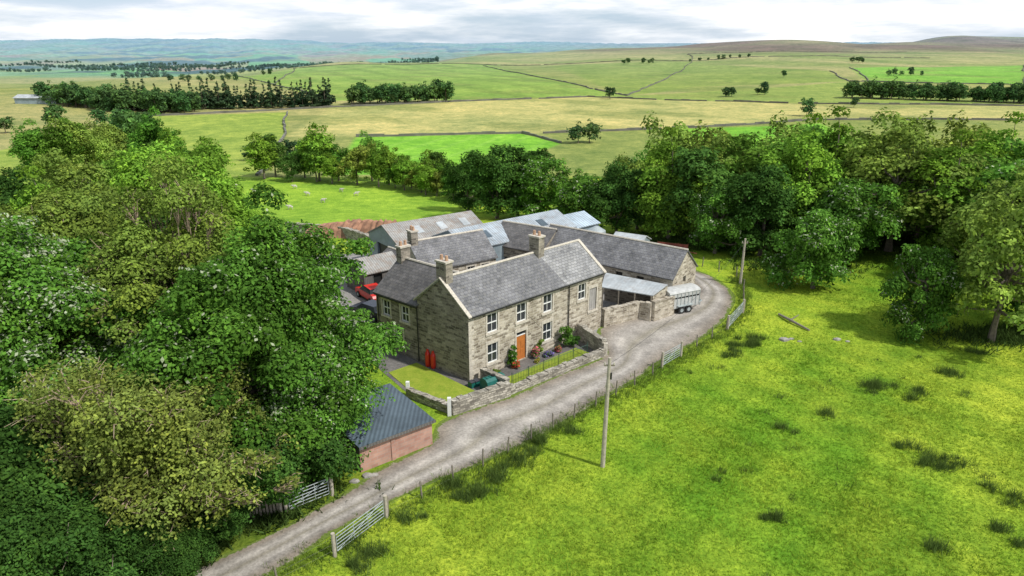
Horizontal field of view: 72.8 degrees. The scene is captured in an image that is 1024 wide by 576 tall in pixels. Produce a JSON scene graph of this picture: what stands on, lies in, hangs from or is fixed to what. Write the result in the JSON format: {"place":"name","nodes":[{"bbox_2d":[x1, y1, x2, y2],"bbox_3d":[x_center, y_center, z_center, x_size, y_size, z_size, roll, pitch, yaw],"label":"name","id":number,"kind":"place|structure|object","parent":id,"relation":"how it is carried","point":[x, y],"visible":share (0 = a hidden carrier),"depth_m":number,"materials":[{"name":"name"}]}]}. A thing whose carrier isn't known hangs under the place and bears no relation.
{"place":"outdoors","nodes":[
{"label":"outdoors","id":0,"kind":"place"},
{"bbox_2d":[389,363,473,400],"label":"side lawn","id":1,"kind":"structure","parent":0,"point":[420,377],"depth_m":50.80,"materials":[{"name":"green plant"}]},
{"bbox_2d":[195,270,734,575],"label":"gravel road","id":2,"kind":"structure","parent":0,"point":[460,440],"depth_m":44.97,"materials":[{"name":"grey gravel"}]},
{"bbox_2d":[667,283,701,313],"bbox_3d":[15.932,0.874,64.550,4.571,2.280,2.240,-9,21,-24],"label":"livestock trailer","id":3,"kind":"object","parent":2,"relation":"on","point":[686,294],"visible":0.69,"depth_m":63.64,"materials":[{"name":"metal"}]},
{"bbox_2d":[371,340,593,390],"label":"garden path","id":4,"kind":"structure","parent":0,"point":[397,361],"depth_m":53.75,"materials":[{"name":"grey stone"}]},
{"bbox_2d":[425,349,435,368],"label":"gas bottles","id":5,"kind":"object","parent":4,"relation":"on","point":[429,357],"visible":1,"depth_m":52.81,"materials":[{"name":"red paint"}]},
{"bbox_2d":[467,378,479,388],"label":"recycling boxes","id":6,"kind":"object","parent":4,"relation":"on","point":[473,383],"visible":0.95,"depth_m":49.94,"materials":[{"name":"green plastic"}]},
{"bbox_2d":[480,372,504,388],"bbox_3d":[-1.356,6.685,49.711,1.640,1.120,1.020,-14,24,-35],"label":"oil tank","id":7,"kind":"object","parent":4,"relation":"on","point":[490,380],"visible":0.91,"depth_m":49.23,"materials":[{"name":"green plastic"}]},
{"bbox_2d":[406,342,607,416],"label":"gate posts","id":8,"kind":"object","parent":4,"relation":"on","point":[449,398],"visible":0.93,"depth_m":46.06,"materials":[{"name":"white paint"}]},
{"bbox_2d":[557,326,574,345],"bbox_3d":[4.292,3.793,56.441,1.246,1.688,1.629,-5,20,-14],"label":"garden shrub","id":9,"kind":"object","parent":4,"relation":"on","point":[568,332],"visible":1,"depth_m":56.15,"materials":[{"name":"green plant"}]},
{"bbox_2d":[0,36,1023,575],"bbox_3d":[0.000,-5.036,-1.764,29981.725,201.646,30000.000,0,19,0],"label":"ground","id":10,"kind":"structure","parent":0,"point":[812,66],"depth_m":71.23,"materials":[{"name":"green plant"}]},
{"bbox_2d":[0,188,32,206],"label":"sycamore tree","id":11,"kind":"object","parent":10,"relation":"on","point":[5,198],"visible":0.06,"depth_m":63.97,"materials":[{"name":"green plant"}]},
{"bbox_2d":[0,163,48,196],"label":"sycamore tree","id":12,"kind":"object","parent":10,"relation":"on","point":[10,184],"visible":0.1,"depth_m":78.12,"materials":[{"name":"green plant"}]},
{"bbox_2d":[13,94,60,103],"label":"distant farm building","id":13,"kind":"structure","parent":10,"relation":"on","point":[26,99],"depth_m":379.80,"materials":[{"name":"white metal"}]},
{"bbox_2d":[5,164,103,243],"bbox_3d":[-41.531,-4.258,63.385,9.955,14.571,12.674,-9,21,-24],"label":"lime tree","id":14,"kind":"object","parent":10,"relation":"on","point":[26,198],"visible":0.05,"depth_m":60.52,"materials":[{"name":"green plant"}]},
{"bbox_2d":[0,398,121,570],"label":"sycamore tree","id":15,"kind":"object","parent":10,"relation":"on","point":[19,476],"visible":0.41,"depth_m":30.27,"materials":[{"name":"green plant"}]},
{"bbox_2d":[0,184,138,281],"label":"ash tree","id":16,"kind":"object","parent":10,"relation":"on","point":[61,216],"visible":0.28,"depth_m":52.70,"materials":[{"name":"green plant"}]},
{"bbox_2d":[0,491,146,575],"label":"sycamore tree","id":17,"kind":"object","parent":10,"relation":"on","point":[82,541],"visible":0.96,"depth_m":27.97,"materials":[{"name":"green plant"}]},
{"bbox_2d":[23,145,130,204],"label":"ash tree","id":18,"kind":"object","parent":10,"relation":"on","point":[86,174],"visible":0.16,"depth_m":70.09,"materials":[{"name":"green plant"}]},
{"bbox_2d":[0,212,156,410],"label":"sycamore tree","id":19,"kind":"object","parent":10,"relation":"on","point":[40,304],"visible":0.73,"depth_m":36.73,"materials":[{"name":"green plant"}]},
{"bbox_2d":[1,236,170,395],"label":"sycamore tree","id":20,"kind":"object","parent":10,"relation":"on","point":[82,245],"visible":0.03,"depth_m":45.56,"materials":[{"name":"green plant"}]},
{"bbox_2d":[6,105,235,192],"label":"tree belt","id":21,"kind":"object","parent":10,"relation":"on","point":[31,147],"visible":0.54,"depth_m":166.67,"materials":[{"name":"green plant"}]},
{"bbox_2d":[53,148,240,381],"bbox_3d":[-21.506,0.671,43.755,15.044,18.410,13.067,-17,25,-39],"label":"ash tree","id":22,"kind":"object","parent":10,"relation":"on","point":[128,265],"visible":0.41,"depth_m":40.77,"materials":[{"name":"green plant"}]},
{"bbox_2d":[2,355,302,562],"bbox_3d":[-17.187,7.888,32.814,14.180,12.020,9.846,0,19,0],"label":"ash tree","id":23,"kind":"object","parent":10,"relation":"on","point":[160,444],"visible":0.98,"depth_m":30.31,"materials":[{"name":"green plant"}]},
{"bbox_2d":[111,516,205,575],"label":"hazel bush","id":24,"kind":"object","parent":10,"relation":"on","point":[183,560],"visible":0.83,"depth_m":30.50,"materials":[{"name":"green plant"}]},
{"bbox_2d":[109,491,211,575],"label":"hazel bush","id":25,"kind":"object","parent":10,"relation":"on","point":[201,530],"visible":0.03,"depth_m":32.12,"materials":[{"name":"green plant"}]},
{"bbox_2d":[133,205,242,301],"bbox_3d":[-25.012,-0.037,53.421,12.153,13.357,11.461,5,20,15],"label":"sycamore tree","id":26,"kind":"object","parent":10,"relation":"on","point":[164,221],"visible":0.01,"depth_m":50.70,"materials":[{"name":"green plant"}]},
{"bbox_2d":[110,139,266,234],"bbox_3d":[-28.689,-5.138,62.831,13.655,16.765,17.727,0,19,0],"label":"sycamore tree","id":27,"kind":"object","parent":10,"relation":"on","point":[135,175],"visible":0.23,"depth_m":59.30,"materials":[{"name":"green plant"}]},
{"bbox_2d":[156,196,243,285],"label":"lime tree","id":28,"kind":"object","parent":10,"relation":"on","point":[230,203],"visible":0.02,"depth_m":46.76,"materials":[{"name":"green plant"}]},
{"bbox_2d":[179,494,255,562],"bbox_3d":[-14.632,11.791,33.914,3.744,2.825,4.482,16,25,38],"label":"hazel bush","id":29,"kind":"object","parent":10,"relation":"on","point":[226,530],"visible":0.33,"depth_m":33.30,"materials":[{"name":"green plant"}]},
{"bbox_2d":[0,56,438,77],"bbox_3d":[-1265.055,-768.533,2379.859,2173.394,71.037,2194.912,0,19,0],"label":"distant hedgerow trees","id":30,"kind":"object","parent":10,"relation":"on","point":[156,66],"visible":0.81,"depth_m":2562.48,"materials":[{"name":"green plant"}]},
{"bbox_2d":[109,76,335,109],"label":"conifer plantation","id":31,"kind":"object","parent":10,"relation":"on","point":[224,99],"visible":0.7,"depth_m":371.62,"materials":[{"name":"green plant"}]},
{"bbox_2d":[0,79,455,133],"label":"distant woodland","id":32,"kind":"object","parent":10,"relation":"on","point":[98,99],"visible":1,"depth_m":354.30,"materials":[{"name":"green plant"}]},
{"bbox_2d":[106,181,409,495],"bbox_3d":[-14.458,3.348,37.617,16.888,17.416,14.257,0,19,0],"label":"sycamore tree","id":33,"kind":"object","parent":10,"relation":"on","point":[264,290],"visible":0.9,"depth_m":35.55,"materials":[{"name":"green plant"}]},
{"bbox_2d":[240,499,282,518],"bbox_3d":[-13.777,11.514,35.651,3.768,1.300,0.153,-6,20,-16],"label":"wooden fence","id":34,"kind":"object","parent":10,"relation":"on","point":[280,508],"visible":0.22,"depth_m":35.97,"materials":[{"name":"grey wood"}]},
{"bbox_2d":[192,391,357,529],"bbox_3d":[-13.326,9.410,37.155,9.960,6.277,8.320,0,19,0],"label":"hazel bush","id":35,"kind":"object","parent":10,"relation":"on","point":[288,466],"visible":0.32,"depth_m":35.12,"materials":[{"name":"green plant"}]},
{"bbox_2d":[283,477,333,510],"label":"field gate","id":36,"kind":"structure","parent":10,"relation":"on","point":[331,488],"depth_m":37.26,"materials":[{"name":"metal"}]},
{"bbox_2d":[229,293,395,464],"bbox_3d":[-12.018,6.006,39.432,10.147,10.718,7.655,-16,25,-38],"label":"sycamore tree","id":37,"kind":"object","parent":10,"relation":"on","point":[299,399],"visible":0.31,"depth_m":37.81,"materials":[{"name":"green plant"}]},
{"bbox_2d":[243,122,392,184],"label":"tree belt","id":38,"kind":"object","parent":10,"relation":"on","point":[315,152],"visible":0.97,"depth_m":156.92,"materials":[{"name":"green plant"}]},
{"bbox_2d":[285,222,369,246],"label":"farmyard wall","id":39,"kind":"structure","parent":10,"relation":"on","point":[353,234],"depth_m":88.72,"materials":[{"name":"stone"}]},
{"bbox_2d":[305,219,400,238],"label":"silage heap","id":40,"kind":"object","parent":10,"relation":"on","point":[366,226],"visible":0.36,"depth_m":90.21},
{"bbox_2d":[330,494,387,557],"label":"field gate","id":41,"kind":"structure","parent":10,"relation":"on","point":[385,513],"depth_m":34.52,"materials":[{"name":"metal"}]},
{"bbox_2d":[347,251,396,289],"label":"timber shed","id":42,"kind":"structure","parent":10,"relation":"on","point":[377,267],"depth_m":68.87,"materials":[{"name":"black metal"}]},
{"bbox_2d":[337,383,435,471],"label":"brick shed","id":43,"kind":"structure","parent":10,"relation":"on","point":[401,426],"depth_m":41.52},
{"bbox_2d":[367,210,482,254],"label":"old livestock shed","id":44,"kind":"structure","parent":10,"relation":"on","point":[384,236],"depth_m":76.73,"materials":[{"name":"black metal"}]},
{"bbox_2d":[406,387,447,413],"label":"garden wall","id":45,"kind":"structure","parent":10,"relation":"on","point":[434,402],"depth_m":47.38,"materials":[{"name":"stone"}]},
{"bbox_2d":[363,144,513,199],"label":"hedgerow trees","id":46,"kind":"object","parent":10,"relation":"on","point":[403,170],"visible":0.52,"depth_m":145.46,"materials":[{"name":"green plant"}]},
{"bbox_2d":[396,225,497,271],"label":"stone cottage range","id":47,"kind":"structure","parent":10,"relation":"on","point":[465,250],"depth_m":63.38,"materials":[{"name":"stone"}]},
{"bbox_2d":[313,253,620,343],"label":"farmyard","id":48,"kind":"structure","parent":10,"relation":"on","point":[350,294],"depth_m":68.08,"materials":[{"name":"concrete"}]},
{"bbox_2d":[349,299,377,322],"bbox_3d":[-12.792,1.935,62.761,4.280,1.460,1.780,14,24,34],"label":"dark car","id":49,"kind":"object","parent":48,"relation":"on","point":[371,305],"visible":0.49,"depth_m":61.96,"materials":[{"name":"paint"}]},
{"bbox_2d":[355,283,377,300],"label":"red car","id":50,"kind":"object","parent":48,"relation":"on","point":[366,291],"visible":0.55,"depth_m":66.54,"materials":[{"name":"paint"}]},
{"bbox_2d":[373,230,606,380],"bbox_3d":[-1.577,-0.237,57.257,16.439,9.200,10.577,-17,26,-41],"label":"stone farmhouse","id":51,"kind":"object","parent":48,"relation":"on","point":[467,324],"visible":0.93,"depth_m":53.51,"materials":[{"name":"stone"}]},
{"bbox_2d":[374,273,605,366],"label":"windows and doors","id":52,"kind":"structure","parent":51,"relation":"in","point":[547,301],"depth_m":54.08,"materials":[{"name":"wood"}]},
{"bbox_2d":[506,345,517,364],"bbox_3d":[0.029,5.085,52.867,0.929,1.659,0.793,0,19,0],"label":"climbing rose","id":53,"kind":"object","parent":51,"relation":"attached to","point":[513,358],"visible":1,"depth_m":52.75,"materials":[{"name":"green plant"}]},
{"bbox_2d":[601,273,667,307],"bbox_3d":[10.752,0.811,63.898,6.268,2.830,2.679,13,23,32],"label":"lean to shelter","id":54,"kind":"object","parent":48,"relation":"on","point":[619,289],"visible":0.61,"depth_m":63.91,"materials":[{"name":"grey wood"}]},
{"bbox_2d":[441,163,494,210],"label":"sycamore tree","id":55,"kind":"object","parent":10,"relation":"on","point":[456,180],"visible":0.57,"depth_m":123.46,"materials":[{"name":"green plant"}]},
{"bbox_2d":[349,358,598,483],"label":"loose stones","id":56,"kind":"object","parent":10,"relation":"on","point":[365,475],"visible":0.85,"depth_m":39.52,"materials":[{"name":"grey stone"}]},
{"bbox_2d":[200,275,755,575],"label":"verge grass","id":57,"kind":"structure","parent":10,"relation":"on","point":[689,350],"depth_m":42.61,"materials":[{"name":"green plant"}]},
{"bbox_2d":[451,381,510,415],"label":"garden wall","id":58,"kind":"structure","parent":10,"relation":"on","point":[497,391],"depth_m":47.15,"materials":[{"name":"stone"}]},
{"bbox_2d":[456,144,523,218],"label":"sycamore tree","id":59,"kind":"object","parent":10,"relation":"on","point":[500,170],"visible":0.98,"depth_m":111.22,"materials":[{"name":"green plant"}]},
{"bbox_2d":[480,367,509,381],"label":"garden wall","id":60,"kind":"structure","parent":10,"relation":"on","point":[485,372],"depth_m":49.89,"materials":[{"name":"stone"}]},
{"bbox_2d":[432,209,576,260],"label":"metal clad shed","id":61,"kind":"structure","parent":10,"relation":"on","point":[495,234],"depth_m":75.66,"materials":[{"name":"black metal"}]},
{"bbox_2d":[479,144,555,216],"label":"sycamore tree","id":62,"kind":"object","parent":10,"relation":"on","point":[522,157],"visible":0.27,"depth_m":114.58,"materials":[{"name":"green plant"}]},
{"bbox_2d":[387,354,662,515],"bbox_3d":[2.552,8.537,44.414,25.219,1.335,0.406,-18,26,-41],"label":"wire fence","id":63,"kind":"object","parent":10,"relation":"on","point":[617,381],"visible":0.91,"depth_m":43.05,"materials":[{"name":"grey wood"}]},
{"bbox_2d":[501,220,557,258],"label":"stone barn","id":64,"kind":"structure","parent":10,"relation":"on","point":[517,234],"depth_m":73.61,"materials":[{"name":"stone"}]},
{"bbox_2d":[510,154,572,214],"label":"sycamore tree","id":65,"kind":"object","parent":10,"relation":"on","point":[532,174],"visible":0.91,"depth_m":110.63,"materials":[{"name":"green plant"}]},
{"bbox_2d":[167,54,923,81],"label":"distant hedgerow trees","id":66,"kind":"object","parent":10,"relation":"on","point":[227,75],"visible":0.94,"depth_m":663.55,"materials":[{"name":"green plant"}]},
{"bbox_2d":[240,57,864,157],"bbox_3d":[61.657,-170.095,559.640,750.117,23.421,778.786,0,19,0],"label":"scattered field trees","id":67,"kind":"object","parent":10,"relation":"on","point":[592,127],"visible":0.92,"depth_m":319.11,"materials":[{"name":"green plant"}]},
{"bbox_2d":[511,347,605,394],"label":"garden wall","id":68,"kind":"structure","parent":10,"relation":"on","point":[550,373],"depth_m":51.63,"materials":[{"name":"stone"}]},
{"bbox_2d":[120,227,1023,574],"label":"undergrowth","id":69,"kind":"object","parent":10,"relation":"on","point":[1004,337],"visible":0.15,"depth_m":58.44,"materials":[{"name":"green plant"}]},
{"bbox_2d":[552,174,609,229],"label":"sycamore tree","id":70,"kind":"object","parent":10,"relation":"on","point":[576,193],"visible":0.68,"depth_m":91.55,"materials":[{"name":"green plant"}]},
{"bbox_2d":[564,211,600,229],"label":"sheet barn","id":71,"kind":"structure","parent":10,"relation":"on","point":[583,220],"depth_m":81.84,"materials":[{"name":"white metal"}]},
{"bbox_2d":[152,51,1023,175],"bbox_3d":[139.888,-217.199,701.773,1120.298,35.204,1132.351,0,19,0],"label":"dry stone field walls","id":72,"kind":"structure","parent":10,"relation":"on","point":[529,133],"depth_m":368.06,"materials":[{"name":"grey stone"}]},
{"bbox_2d":[577,323,606,350],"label":"garden wall","id":73,"kind":"structure","parent":10,"relation":"on","point":[592,338],"depth_m":56.33,"materials":[{"name":"stone"}]},
{"bbox_2d":[600,357,614,467],"bbox_3d":[5.400,7.247,39.516,0.600,7.203,0.280,0,19,0],"label":"telegraph pole","id":74,"kind":"object","parent":10,"relation":"on","point":[605,424],"visible":0.98,"depth_m":39.38,"materials":[{"name":"grey wood"}]},
{"bbox_2d":[518,243,743,362],"bbox_3d":[9.439,-1.059,56.763,11.465,2.341,37.525,10,22,27],"label":"overhead cable","id":75,"kind":"object","parent":74,"relation":"attached to","point":[647,337],"visible":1,"depth_m":48.88,"materials":[{"name":"black metal"}]},
{"bbox_2d":[580,161,658,231],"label":"sycamore tree","id":76,"kind":"object","parent":10,"relation":"on","point":[617,193],"visible":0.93,"depth_m":89.67,"materials":[{"name":"green plant"}]},
{"bbox_2d":[549,223,697,291],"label":"long stone barn","id":77,"kind":"structure","parent":10,"relation":"on","point":[669,265],"depth_m":67.14,"materials":[{"name":"stone"}]},
{"bbox_2d":[601,300,651,326],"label":"yard wall","id":78,"kind":"structure","parent":10,"relation":"on","point":[623,313],"depth_m":61.45,"materials":[{"name":"stone"}]},
{"bbox_2d":[614,231,650,241],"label":"green field shed","id":79,"kind":"structure","parent":10,"relation":"on","point":[637,236],"depth_m":80.43,"materials":[{"name":"metal"}]},
{"bbox_2d":[651,295,674,320],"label":"yard wall","id":80,"kind":"structure","parent":10,"relation":"on","point":[663,307],"depth_m":62.20,"materials":[{"name":"stone"}]},
{"bbox_2d":[625,126,713,238],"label":"lime tree","id":81,"kind":"object","parent":10,"relation":"on","point":[653,194],"visible":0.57,"depth_m":85.29,"materials":[{"name":"green plant"}]},
{"bbox_2d":[661,341,682,366],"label":"field gate","id":82,"kind":"structure","parent":10,"relation":"on","point":[681,350],"depth_m":53.84,"materials":[{"name":"metal"}]},
{"bbox_2d":[335,330,1023,575],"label":"rush clumps","id":83,"kind":"object","parent":10,"relation":"on","point":[753,340],"visible":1,"depth_m":40.11,"materials":[{"name":"green plant"}]},
{"bbox_2d":[684,188,761,256],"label":"sycamore tree","id":84,"kind":"object","parent":10,"relation":"on","point":[711,229],"visible":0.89,"depth_m":79.59,"materials":[{"name":"green plant"}]},
{"bbox_2d":[690,132,755,220],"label":"ash tree","id":85,"kind":"object","parent":10,"relation":"on","point":[722,139],"visible":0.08,"depth_m":85.93,"materials":[{"name":"green plant"}]},
{"bbox_2d":[727,299,744,329],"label":"field gate","id":86,"kind":"structure","parent":10,"relation":"on","point":[734,312],"depth_m":61.62,"materials":[{"name":"metal"}]},
{"bbox_2d":[739,238,747,283],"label":"telegraph pole","id":87,"kind":"object","parent":10,"relation":"on","point":[742,263],"visible":0.94,"depth_m":70.58,"materials":[{"name":"grey wood"}]},
{"bbox_2d":[721,163,812,255],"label":"sycamore tree","id":88,"kind":"object","parent":10,"relation":"on","point":[770,209],"visible":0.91,"depth_m":77.35,"materials":[{"name":"green plant"}]},
{"bbox_2d":[600,142,955,219],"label":"woodland belt","id":89,"kind":"object","parent":10,"relation":"on","point":[617,161],"visible":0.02,"depth_m":104.84,"materials":[{"name":"green plant"}]},
{"bbox_2d":[573,141,1004,206],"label":"hedgerow trees","id":90,"kind":"object","parent":10,"relation":"on","point":[586,174],"visible":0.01,"depth_m":127.08,"materials":[{"name":"green plant"}]},
{"bbox_2d":[778,313,809,330],"bbox_3d":[25.113,2.744,61.500,0.950,0.683,3.925,-9,21,-24],"label":"fallen log","id":91,"kind":"object","parent":10,"relation":"on","point":[791,320],"visible":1,"depth_m":61.40,"materials":[{"name":"grey wood"}]},
{"bbox_2d":[753,112,851,231],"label":"lime tree","id":92,"kind":"object","parent":10,"relation":"on","point":[809,178],"visible":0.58,"depth_m":80.13,"materials":[{"name":"green plant"}]},
{"bbox_2d":[754,207,863,290],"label":"sycamore tree","id":93,"kind":"object","parent":10,"relation":"on","point":[825,243],"visible":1,"depth_m":67.72,"materials":[{"name":"green plant"}]},
{"bbox_2d":[616,109,1023,240],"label":"woodland belt","id":94,"kind":"object","parent":10,"relation":"on","point":[699,165],"visible":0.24,"depth_m":86.92,"materials":[{"name":"green plant"}]},
{"bbox_2d":[814,105,867,211],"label":"lime tree","id":95,"kind":"object","parent":10,"relation":"on","point":[835,135],"visible":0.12,"depth_m":86.76,"materials":[{"name":"green plant"}]},
{"bbox_2d":[805,177,905,263],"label":"sycamore tree","id":96,"kind":"object","parent":10,"relation":"on","point":[844,198],"visible":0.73,"depth_m":74.29,"materials":[{"name":"green plant"}]},
{"bbox_2d":[812,107,1005,251],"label":"ash tree","id":97,"kind":"object","parent":10,"relation":"on","point":[873,172],"visible":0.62,"depth_m":77.64,"materials":[{"name":"green plant"}]},
{"bbox_2d":[878,243,967,345],"bbox_3d":[34.080,0.580,57.929,6.383,8.713,6.812,7,20,19],"label":"sycamore tree","id":98,"kind":"object","parent":10,"relation":"on","point":[932,269],"visible":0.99,"depth_m":56.76,"materials":[{"name":"green plant"}]},
{"bbox_2d":[841,76,1023,103],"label":"distant woodland","id":99,"kind":"object","parent":10,"relation":"on","point":[997,92],"visible":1,"depth_m":389.82,"materials":[{"name":"green plant"}]},
{"bbox_2d":[870,129,1022,260],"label":"lime tree","id":100,"kind":"object","parent":10,"relation":"on","point":[947,193],"visible":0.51,"depth_m":75.59,"materials":[{"name":"green plant"}]},
{"bbox_2d":[933,163,1023,251],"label":"ash tree","id":101,"kind":"object","parent":10,"relation":"on","point":[951,233],"visible":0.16,"depth_m":69.38,"materials":[{"name":"green plant"}]},
{"bbox_2d":[950,180,1023,342],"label":"ash tree","id":102,"kind":"object","parent":10,"relation":"on","point":[984,255],"visible":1,"depth_m":54.05,"materials":[{"name":"green plant"}]},
{"bbox_2d":[950,156,1023,215],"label":"sycamore tree","id":103,"kind":"object","parent":10,"relation":"on","point":[1006,168],"visible":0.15,"depth_m":72.38,"materials":[{"name":"green plant"}]},
{"bbox_2d":[958,111,1023,163],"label":"lime tree","id":104,"kind":"object","parent":10,"relation":"on","point":[988,145],"visible":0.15,"depth_m":82.86,"materials":[{"name":"green plant"}]},
{"bbox_2d":[995,209,1023,315],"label":"sycamore tree","id":105,"kind":"object","parent":10,"relation":"on","point":[1015,305],"visible":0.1,"depth_m":58.22,"materials":[{"name":"green plant"}]},
{"bbox_2d":[0,0,1023,43],"label":"sky","id":106,"kind":"structure","parent":0,"point":[342,21],"materials":[{"name":"white"}]},
{"bbox_2d":[508,348,588,382],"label":"front lawn","id":107,"kind":"structure","parent":0,"point":[540,366],"depth_m":53.34,"materials":[{"name":"green plant"}]},
{"bbox_2d":[513,342,587,383],"bbox_3d":[2.989,5.720,52.423,8.106,1.150,0.065,-17,25,-39],"label":"garden railing","id":108,"kind":"object","parent":107,"relation":"on","point":[551,362],"visible":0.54,"depth_m":52.28,"materials":[{"name":"black metal"}]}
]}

